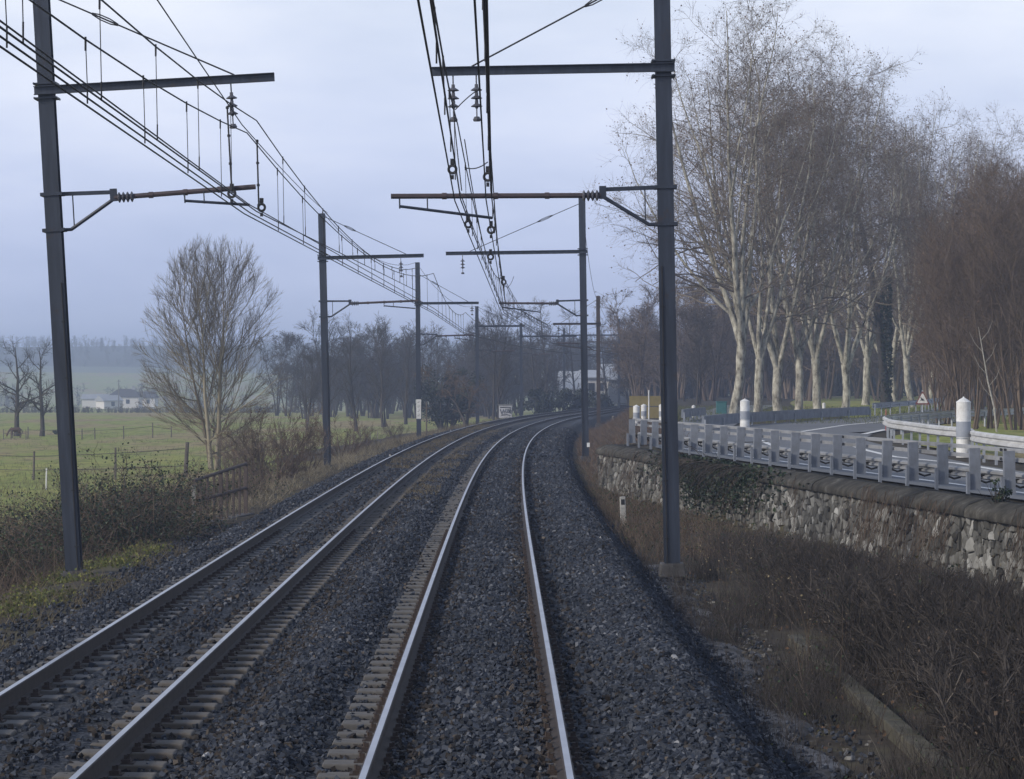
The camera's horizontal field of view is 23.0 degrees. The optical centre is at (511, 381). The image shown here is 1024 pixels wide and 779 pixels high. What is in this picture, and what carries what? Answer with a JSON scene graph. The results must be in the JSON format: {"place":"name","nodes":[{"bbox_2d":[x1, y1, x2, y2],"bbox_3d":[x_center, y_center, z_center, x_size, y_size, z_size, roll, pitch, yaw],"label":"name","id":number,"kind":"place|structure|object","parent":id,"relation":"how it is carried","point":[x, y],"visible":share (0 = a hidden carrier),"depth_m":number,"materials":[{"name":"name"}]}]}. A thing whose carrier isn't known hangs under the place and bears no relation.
{"place":"outdoors","nodes":[
{"label":"outdoors","id":0,"kind":"place"},
{"bbox_2d":[0,342,1023,778],"bbox_3d":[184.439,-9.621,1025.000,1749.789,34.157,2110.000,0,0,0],"label":"ground","id":1,"kind":"structure","parent":0,"point":[98,374],"depth_m":171.49,"materials":[{"name":"green plant"}]},
{"bbox_2d":[0,336,52,435],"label":"tree","id":2,"kind":"object","parent":1,"relation":"on","point":[18,406],"visible":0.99,"depth_m":204.94,"materials":[{"name":"brown plant"}]},
{"bbox_2d":[11,337,55,435],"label":"tree","id":3,"kind":"object","parent":1,"relation":"on","point":[42,411],"visible":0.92,"depth_m":204.87,"materials":[{"name":"brown plant"}]},
{"bbox_2d":[0,497,138,591],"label":"bramble bush","id":4,"kind":"object","parent":1,"relation":"on","point":[36,561],"visible":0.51,"depth_m":49.55,"materials":[{"name":"green plant"}]},
{"bbox_2d":[0,539,173,618],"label":"verge weeds","id":5,"kind":"object","parent":1,"relation":"on","point":[90,565],"visible":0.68,"depth_m":43.83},
{"bbox_2d":[0,452,226,561],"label":"bramble bush","id":6,"kind":"object","parent":1,"relation":"on","point":[144,530],"visible":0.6,"depth_m":53.76,"materials":[{"name":"green plant"}]},
{"bbox_2d":[1,442,239,546],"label":"bramble bush","id":7,"kind":"object","parent":1,"relation":"on","point":[167,487],"visible":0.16,"depth_m":58.01,"materials":[{"name":"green plant"}]},
{"bbox_2d":[23,472,233,541],"bbox_3d":[-8.659,3.182,57.037,4.637,2.326,4.858,0,0,-6],"label":"bramble bush","id":8,"kind":"object","parent":1,"relation":"on","point":[188,526],"visible":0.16,"depth_m":56.76,"materials":[{"name":"green plant"}]},
{"bbox_2d":[0,463,266,525],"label":"field edge grass","id":9,"kind":"structure","parent":1,"relation":"on","point":[80,484],"depth_m":108.49,"materials":[{"name":"plant"}]},
{"bbox_2d":[33,0,274,579],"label":"catenary mast","id":10,"kind":"object","parent":1,"relation":"on","point":[46,91],"visible":0.88,"depth_m":44.66,"materials":[{"name":"metal"}]},
{"bbox_2d":[0,0,417,291],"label":"overhead line","id":11,"kind":"object","parent":10,"relation":"hanging from","point":[66,74],"visible":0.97,"depth_m":33.97,"materials":[{"name":"black metal"}]},
{"bbox_2d":[0,0,617,358],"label":"overhead line","id":12,"kind":"object","parent":10,"relation":"hanging from","point":[261,202],"visible":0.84,"depth_m":37.89,"materials":[{"name":"black metal"}]},
{"bbox_2d":[0,459,311,598],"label":"slope twigs","id":13,"kind":"object","parent":1,"relation":"on","point":[28,575],"visible":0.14,"depth_m":46.71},
{"bbox_2d":[0,382,317,412],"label":"hedge","id":14,"kind":"object","parent":1,"relation":"on","point":[108,409],"visible":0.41,"depth_m":428.98,"materials":[{"name":"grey plant"}]},
{"bbox_2d":[109,460,258,515],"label":"bramble bush","id":15,"kind":"object","parent":1,"relation":"on","point":[197,485],"visible":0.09,"depth_m":75.62,"materials":[{"name":"brown plant"}]},
{"bbox_2d":[0,448,388,651],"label":"dry grass","id":16,"kind":"structure","parent":1,"relation":"on","point":[106,579],"depth_m":45.35,"materials":[{"name":"plant"}]},
{"bbox_2d":[133,233,290,469],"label":"willow tree","id":17,"kind":"object","parent":1,"relation":"on","point":[205,287],"visible":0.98,"depth_m":127.09,"materials":[{"name":"brown plant"}]},
{"bbox_2d":[149,454,293,506],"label":"bramble bush","id":18,"kind":"object","parent":1,"relation":"on","point":[249,486],"visible":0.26,"depth_m":75.69,"materials":[{"name":"brown plant"}]},
{"bbox_2d":[196,513,253,525],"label":"culvert kerb","id":19,"kind":"structure","parent":1,"relation":"on","point":[241,515],"depth_m":63.52,"materials":[{"name":"concrete"}]},
{"bbox_2d":[191,462,247,524],"bbox_3d":[-7.216,2.870,62.250,0.108,1.601,4.649,0,0,10],"label":"culvert railing","id":20,"kind":"object","parent":19,"relation":"on","point":[219,494],"visible":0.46,"depth_m":62.78,"materials":[{"name":"metal"}]},
{"bbox_2d":[205,426,281,484],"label":"bare shrub","id":21,"kind":"object","parent":1,"relation":"on","point":[232,452],"visible":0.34,"depth_m":103.75,"materials":[{"name":"brown plant"}]},
{"bbox_2d":[208,403,332,485],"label":"bare shrub","id":22,"kind":"object","parent":1,"relation":"on","point":[299,460],"visible":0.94,"depth_m":87.72,"materials":[{"name":"brown plant"}]},
{"bbox_2d":[261,413,337,474],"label":"bare shrub","id":23,"kind":"object","parent":1,"relation":"on","point":[298,452],"visible":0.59,"depth_m":97.80,"materials":[{"name":"brown plant"}]},
{"bbox_2d":[293,341,321,429],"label":"bare tree","id":24,"kind":"object","parent":1,"relation":"on","point":[311,396],"visible":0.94,"depth_m":230.25,"materials":[{"name":"brown plant"}]},
{"bbox_2d":[0,334,622,367],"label":"hilltop wood","id":25,"kind":"object","parent":1,"relation":"on","point":[41,344],"visible":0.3,"depth_m":1419.66,"materials":[{"name":"grey plant"}]},
{"bbox_2d":[182,428,444,521],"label":"verge tussock","id":26,"kind":"object","parent":1,"relation":"on","point":[331,462],"visible":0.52,"depth_m":89.99,"materials":[{"name":"brown plant"}]},
{"bbox_2d":[293,308,352,421],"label":"bare tree","id":27,"kind":"object","parent":1,"relation":"on","point":[332,353],"visible":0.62,"depth_m":240.40,"materials":[{"name":"brown plant"}]},
{"bbox_2d":[308,414,381,457],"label":"bare shrub","id":28,"kind":"object","parent":1,"relation":"on","point":[348,438],"visible":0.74,"depth_m":120.05,"materials":[{"name":"brown plant"}]},
{"bbox_2d":[335,311,368,430],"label":"bare tree","id":29,"kind":"object","parent":1,"relation":"on","point":[351,397],"visible":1,"depth_m":224.58,"materials":[{"name":"brown plant"}]},
{"bbox_2d":[317,213,423,467],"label":"catenary mast","id":30,"kind":"object","parent":1,"relation":"on","point":[323,300],"visible":0.87,"depth_m":103.86,"materials":[{"name":"metal"}]},
{"bbox_2d":[362,312,402,426],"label":"bare tree","id":31,"kind":"object","parent":1,"relation":"on","point":[383,393],"visible":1,"depth_m":250.01,"materials":[{"name":"brown plant"}]},
{"bbox_2d":[340,415,522,454],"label":"dry grass","id":32,"kind":"structure","parent":1,"relation":"on","point":[455,426],"depth_m":147.89,"materials":[{"name":"plant"}]},
{"bbox_2d":[380,424,494,468],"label":"dry grass","id":33,"kind":"structure","parent":1,"relation":"on","point":[473,428],"depth_m":112.24,"materials":[{"name":"plant"}]},
{"bbox_2d":[414,262,478,437],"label":"catenary mast","id":34,"kind":"object","parent":1,"relation":"on","point":[418,363],"visible":0.91,"depth_m":149.87,"materials":[{"name":"metal"}]},
{"bbox_2d":[413,363,483,430],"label":"evergreen tree","id":35,"kind":"object","parent":1,"relation":"on","point":[442,415],"visible":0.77,"depth_m":224.50,"materials":[{"name":"green plant"}]},
{"bbox_2d":[0,407,902,778],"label":"ballast bed","id":36,"kind":"object","parent":1,"relation":"on","point":[64,705],"visible":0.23,"depth_m":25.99,"materials":[{"name":"gravel"}]},
{"bbox_2d":[0,404,632,778],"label":"railway track","id":37,"kind":"structure","parent":36,"relation":"on","point":[122,749],"depth_m":29.45,"materials":[{"name":"metal"}]},
{"bbox_2d":[316,407,628,778],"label":"railway track","id":38,"kind":"structure","parent":36,"relation":"on","point":[381,733],"depth_m":26.65,"materials":[{"name":"metal"}]},
{"bbox_2d":[413,358,489,426],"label":"orchard tree","id":39,"kind":"object","parent":1,"relation":"on","point":[456,385],"visible":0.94,"depth_m":190.93,"materials":[{"name":"brown plant"}]},
{"bbox_2d":[401,429,501,500],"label":"dry grass","id":40,"kind":"structure","parent":1,"relation":"on","point":[452,457],"depth_m":83.09,"materials":[{"name":"plant"}]},
{"bbox_2d":[251,316,658,418],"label":"distant woodland","id":41,"kind":"object","parent":1,"relation":"on","point":[397,352],"visible":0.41,"depth_m":318.89,"materials":[{"name":"grey plant"}]},
{"bbox_2d":[471,295,524,420],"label":"bare tree","id":42,"kind":"object","parent":1,"relation":"on","point":[496,380],"visible":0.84,"depth_m":244.28,"materials":[{"name":"brown plant"}]},
{"bbox_2d":[474,306,523,423],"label":"catenary mast","id":43,"kind":"object","parent":1,"relation":"on","point":[477,348],"visible":0.88,"depth_m":199.87,"materials":[{"name":"metal"}]},
{"bbox_2d":[446,198,590,461],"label":"catenary mast","id":44,"kind":"object","parent":1,"relation":"on","point":[581,252],"visible":0.91,"depth_m":105.36,"materials":[{"name":"metal"}]},
{"bbox_2d":[391,0,685,577],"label":"catenary mast","id":45,"kind":"object","parent":1,"relation":"on","point":[661,65],"visible":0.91,"depth_m":43.37,"materials":[{"name":"metal"}]},
{"bbox_2d":[473,0,550,329],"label":"overhead line","id":46,"kind":"object","parent":45,"relation":"hanging from","point":[489,170],"visible":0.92,"depth_m":32.48,"materials":[{"name":"black metal"}]},
{"bbox_2d":[417,0,647,358],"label":"overhead line","id":47,"kind":"object","parent":45,"relation":"hanging from","point":[442,65],"visible":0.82,"depth_m":41.48,"materials":[{"name":"black metal"}]},
{"bbox_2d":[512,385,593,413],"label":"evergreen bush","id":48,"kind":"object","parent":1,"relation":"on","point":[543,402],"visible":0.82,"depth_m":261.11,"materials":[{"name":"green plant"}]},
{"bbox_2d":[553,296,601,426],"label":"catenary mast","id":49,"kind":"object","parent":1,"relation":"on","point":[597,324],"visible":0.86,"depth_m":179.87,"materials":[{"name":"metal"}]},
{"bbox_2d":[282,324,976,410],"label":"distant thicket","id":50,"kind":"object","parent":1,"relation":"on","point":[837,387],"depth_m":333.94,"materials":[{"name":"brown plant"}]},
{"bbox_2d":[573,406,689,484],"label":"dead fern","id":51,"kind":"object","parent":1,"relation":"on","point":[593,434],"visible":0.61,"depth_m":123.13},
{"bbox_2d":[681,304,718,403],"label":"bare tree","id":52,"kind":"object","parent":1,"relation":"on","point":[699,375],"visible":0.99,"depth_m":209.56,"materials":[{"name":"brown plant"}]},
{"bbox_2d":[584,482,841,563],"bbox_3d":[4.256,3.222,63.480,4.996,0.796,31.807,0,0,0],"label":"dry brush","id":53,"kind":"object","parent":1,"relation":"on","point":[645,522],"visible":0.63,"depth_m":57.13,"materials":[{"name":"brown plant"}]},
{"bbox_2d":[575,0,873,413],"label":"plane tree","id":54,"kind":"object","parent":1,"relation":"on","point":[742,303],"visible":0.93,"depth_m":133.85,"materials":[{"name":"beige plant"}]},
{"bbox_2d":[621,30,893,411],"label":"plane tree","id":55,"kind":"object","parent":1,"relation":"on","point":[759,349],"visible":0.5,"depth_m":145.22,"materials":[{"name":"beige plant"}]},
{"bbox_2d":[725,525,825,599],"bbox_3d":[4.224,2.990,40.014,1.555,1.381,2.055,0,0,-6],"label":"dry bush","id":56,"kind":"object","parent":1,"relation":"on","point":[764,546],"visible":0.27,"depth_m":39.90,"materials":[{"name":"brown plant"}]},
{"bbox_2d":[632,1,924,410],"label":"plane tree","id":57,"kind":"object","parent":1,"relation":"on","point":[776,352],"visible":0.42,"depth_m":152.17,"materials":[{"name":"beige plant"}]},
{"bbox_2d":[702,406,870,429],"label":"roadside barrier","id":58,"kind":"object","parent":1,"relation":"on","point":[732,418],"visible":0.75,"depth_m":122.29,"materials":[{"name":"metal"}]},
{"bbox_2d":[675,20,923,409],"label":"plane tree","id":59,"kind":"object","parent":1,"relation":"on","point":[799,349],"visible":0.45,"depth_m":154.19,"materials":[{"name":"beige plant"}]},
{"bbox_2d":[592,199,1023,406],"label":"woodland","id":60,"kind":"object","parent":1,"relation":"on","point":[645,333],"visible":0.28,"depth_m":257.73,"materials":[{"name":"plant"}]},
{"bbox_2d":[595,441,1023,592],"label":"stone wall","id":61,"kind":"structure","parent":1,"relation":"on","point":[976,528],"depth_m":49.14,"materials":[{"name":"stone"}]},
{"bbox_2d":[614,446,809,533],"bbox_3d":[4.637,2.572,62.598,1.932,1.971,21.031,0,0,-10],"label":"ivy","id":62,"kind":"object","parent":61,"relation":"attached to","point":[696,471],"visible":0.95,"depth_m":60.65,"materials":[{"name":"green plant"}]},
{"bbox_2d":[593,446,1023,583],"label":"dead creeper","id":63,"kind":"object","parent":61,"relation":"attached to","point":[896,529],"visible":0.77,"depth_m":46.91,"materials":[{"name":"plant"}]},
{"bbox_2d":[690,56,946,408],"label":"plane tree","id":64,"kind":"object","parent":1,"relation":"on","point":[815,345],"visible":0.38,"depth_m":163.20,"materials":[{"name":"beige plant"}]},
{"bbox_2d":[772,538,866,605],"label":"dry bush","id":65,"kind":"object","parent":1,"relation":"on","point":[828,558],"visible":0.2,"depth_m":38.33,"materials":[{"name":"brown plant"}]},
{"bbox_2d":[758,537,888,616],"bbox_3d":[4.444,2.989,37.204,1.838,1.397,1.944,0,0,-25],"label":"dry bush","id":66,"kind":"object","parent":1,"relation":"on","point":[808,564],"visible":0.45,"depth_m":37.08,"materials":[{"name":"brown plant"}]},
{"bbox_2d":[627,418,1023,498],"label":"crash barrier","id":67,"kind":"object","parent":1,"relation":"on","point":[973,473],"visible":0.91,"depth_m":53.16,"materials":[{"name":"metal"}]},
{"bbox_2d":[636,552,1022,778],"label":"dead weeds","id":68,"kind":"object","parent":1,"relation":"on","point":[822,720],"visible":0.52,"depth_m":27.36,"materials":[{"name":"plant"}]},
{"bbox_2d":[660,539,1008,778],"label":"weed clumps","id":69,"kind":"object","parent":1,"relation":"on","point":[910,767],"visible":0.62,"depth_m":27.81,"materials":[{"name":"brown plant"}]},
{"bbox_2d":[780,544,907,622],"bbox_3d":[4.795,2.997,36.022,1.576,1.379,1.957,0,0,-15],"label":"dry bush","id":70,"kind":"object","parent":1,"relation":"on","point":[844,558],"visible":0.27,"depth_m":36.08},
{"bbox_2d":[681,504,1022,734],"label":"tall dead weed","id":71,"kind":"object","parent":1,"relation":"on","point":[807,643],"visible":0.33,"depth_m":36.96,"materials":[{"name":"plant"}]},
{"bbox_2d":[745,67,960,407],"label":"plane tree","id":72,"kind":"object","parent":1,"relation":"on","point":[846,358],"visible":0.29,"depth_m":174.36,"materials":[{"name":"beige plant"}]},
{"bbox_2d":[695,520,1023,778],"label":"dry brush","id":73,"kind":"object","parent":1,"relation":"on","point":[797,611],"visible":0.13,"depth_m":34.69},
{"bbox_2d":[696,512,1023,778],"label":"dark brush","id":74,"kind":"object","parent":1,"relation":"on","point":[801,621],"visible":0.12,"depth_m":35.76,"materials":[{"name":"brown plant"}]},
{"bbox_2d":[755,86,981,404],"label":"plane tree","id":75,"kind":"object","parent":1,"relation":"on","point":[870,339],"visible":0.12,"depth_m":204.26,"materials":[{"name":"beige plant"}]},
{"bbox_2d":[840,175,898,408],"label":"ivy clad tree","id":76,"kind":"object","parent":1,"relation":"on","point":[885,383],"visible":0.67,"depth_m":180.47,"materials":[{"name":"green plant"}]},
{"bbox_2d":[812,551,937,627],"bbox_3d":[5.021,3.018,34.431,1.824,1.311,1.725,0,0,-9],"label":"dry bush","id":77,"kind":"object","parent":1,"relation":"on","point":[888,566],"visible":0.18,"depth_m":34.62,"materials":[{"name":"brown plant"}]},
{"bbox_2d":[787,634,970,778],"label":"concrete edging","id":78,"kind":"object","parent":1,"relation":"on","point":[888,720],"visible":0.5,"depth_m":25.10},
{"bbox_2d":[808,560,976,680],"bbox_3d":[4.460,2.917,29.324,2.108,1.603,2.230,0,0,31],"label":"dry bush","id":79,"kind":"object","parent":1,"relation":"on","point":[848,592],"visible":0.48,"depth_m":29.38,"materials":[{"name":"brown plant"}]},
{"bbox_2d":[798,550,990,661],"bbox_3d":[4.725,2.898,31.118,2.436,1.638,1.843,0,0,3],"label":"dry bush","id":80,"kind":"object","parent":1,"relation":"on","point":[828,622],"visible":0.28,"depth_m":31.01,"materials":[{"name":"brown plant"}]},
{"bbox_2d":[786,94,1022,401],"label":"plane tree","id":81,"kind":"object","parent":1,"relation":"on","point":[894,387],"visible":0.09,"depth_m":221.35,"materials":[{"name":"beige plant"}]},
{"bbox_2d":[829,115,991,407],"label":"plane tree","id":82,"kind":"object","parent":1,"relation":"on","point":[906,351],"visible":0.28,"depth_m":186.72,"materials":[{"name":"beige plant"}]},
{"bbox_2d":[845,94,1009,405],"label":"plane tree","id":83,"kind":"object","parent":1,"relation":"on","point":[930,391],"visible":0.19,"depth_m":201.09,"materials":[{"name":"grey plant"}]},
{"bbox_2d":[845,568,1023,707],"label":"dry bush","id":84,"kind":"object","parent":1,"relation":"on","point":[934,604],"visible":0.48,"depth_m":27.07,"materials":[{"name":"brown plant"}]},
{"bbox_2d":[865,613,1023,751],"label":"dry bush","id":85,"kind":"object","parent":1,"relation":"on","point":[970,648],"visible":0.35,"depth_m":23.63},
{"bbox_2d":[868,575,1023,680],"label":"dry bush","id":86,"kind":"object","parent":1,"relation":"on","point":[908,593],"visible":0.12,"depth_m":28.95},
{"bbox_2d":[868,112,1023,298],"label":"plane tree","id":87,"kind":"object","parent":1,"relation":"on","point":[993,151],"visible":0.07,"depth_m":239.56,"materials":[{"name":"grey plant"}]},
{"bbox_2d":[872,102,1023,254],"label":"plane tree","id":88,"kind":"object","parent":1,"relation":"on","point":[1008,145],"visible":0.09,"depth_m":255.15,"materials":[{"name":"grey plant"}]},
{"bbox_2d":[894,247,1006,423],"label":"coppice tree","id":89,"kind":"object","parent":1,"relation":"on","point":[933,389],"visible":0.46,"depth_m":119.41,"materials":[{"name":"brown plant"}]},
{"bbox_2d":[883,408,1023,464],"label":"curved barrier","id":90,"kind":"object","parent":1,"relation":"on","point":[897,422],"visible":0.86,"depth_m":76.99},
{"bbox_2d":[884,173,1022,406],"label":"coppice tree","id":91,"kind":"object","parent":1,"relation":"on","point":[926,222],"visible":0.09,"depth_m":147.50,"materials":[{"name":"brown plant"}]},
{"bbox_2d":[905,209,1005,419],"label":"coppice tree","id":92,"kind":"object","parent":1,"relation":"on","point":[939,362],"visible":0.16,"depth_m":127.76,"materials":[{"name":"brown plant"}]},
{"bbox_2d":[902,196,1017,428],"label":"coppice tree","id":93,"kind":"object","parent":1,"relation":"on","point":[947,355],"visible":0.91,"depth_m":105.85,"materials":[{"name":"brown plant"}]},
{"bbox_2d":[900,620,1023,778],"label":"dry bush","id":94,"kind":"object","parent":1,"relation":"on","point":[1001,744],"visible":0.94,"depth_m":21.39,"materials":[{"name":"plant"}]},
{"bbox_2d":[956,397,970,457],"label":"bollard","id":95,"kind":"object","parent":1,"relation":"on","point":[963,419],"visible":0.97,"depth_m":66.84,"materials":[{"name":"white paint"}]},
{"bbox_2d":[906,593,1023,737],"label":"dry bush","id":96,"kind":"object","parent":1,"relation":"on","point":[986,650],"visible":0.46,"depth_m":24.46,"materials":[{"name":"brown plant"}]},
{"bbox_2d":[919,192,1023,428],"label":"coppice tree","id":97,"kind":"object","parent":1,"relation":"on","point":[989,424],"visible":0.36,"depth_m":107.86,"materials":[{"name":"brown plant"}]},
{"bbox_2d":[925,164,1022,419],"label":"coppice tree","id":98,"kind":"object","parent":1,"relation":"on","point":[995,382],"visible":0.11,"depth_m":130.55,"materials":[{"name":"brown plant"}]},
{"bbox_2d":[928,155,1023,421],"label":"coppice tree","id":99,"kind":"object","parent":1,"relation":"on","point":[970,227],"visible":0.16,"depth_m":124.37,"materials":[{"name":"brown plant"}]},
{"bbox_2d":[950,165,1023,429],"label":"coppice tree","id":100,"kind":"object","parent":1,"relation":"on","point":[1019,327],"visible":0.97,"depth_m":104.26,"materials":[{"name":"brown plant"}]},
{"bbox_2d":[960,141,1023,425],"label":"coppice tree","id":101,"kind":"object","parent":1,"relation":"on","point":[1017,271],"visible":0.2,"depth_m":112.42,"materials":[{"name":"brown plant"}]},
{"bbox_2d":[0,0,1023,346],"label":"sky","id":102,"kind":"structure","parent":0,"point":[350,106],"materials":[{"name":"grey"}]},
{"bbox_2d":[637,564,849,778],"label":"path","id":103,"kind":"structure","parent":0,"point":[731,649],"depth_m":25.86,"materials":[{"name":"gravel"}]},
{"bbox_2d":[657,426,1023,499],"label":"road","id":104,"kind":"structure","parent":0,"point":[850,450],"depth_m":65.10,"materials":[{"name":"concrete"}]},
{"bbox_2d":[678,404,1023,424],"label":"verge grass","id":105,"kind":"structure","parent":0,"point":[803,421],"depth_m":142.31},
{"bbox_2d":[750,407,986,432],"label":"road","id":106,"kind":"structure","parent":0,"point":[855,427],"depth_m":113.80,"materials":[{"name":"asphalt"}]},
{"bbox_2d":[895,425,1023,457],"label":"grass island","id":107,"kind":"structure","parent":0,"point":[1000,429],"depth_m":90.18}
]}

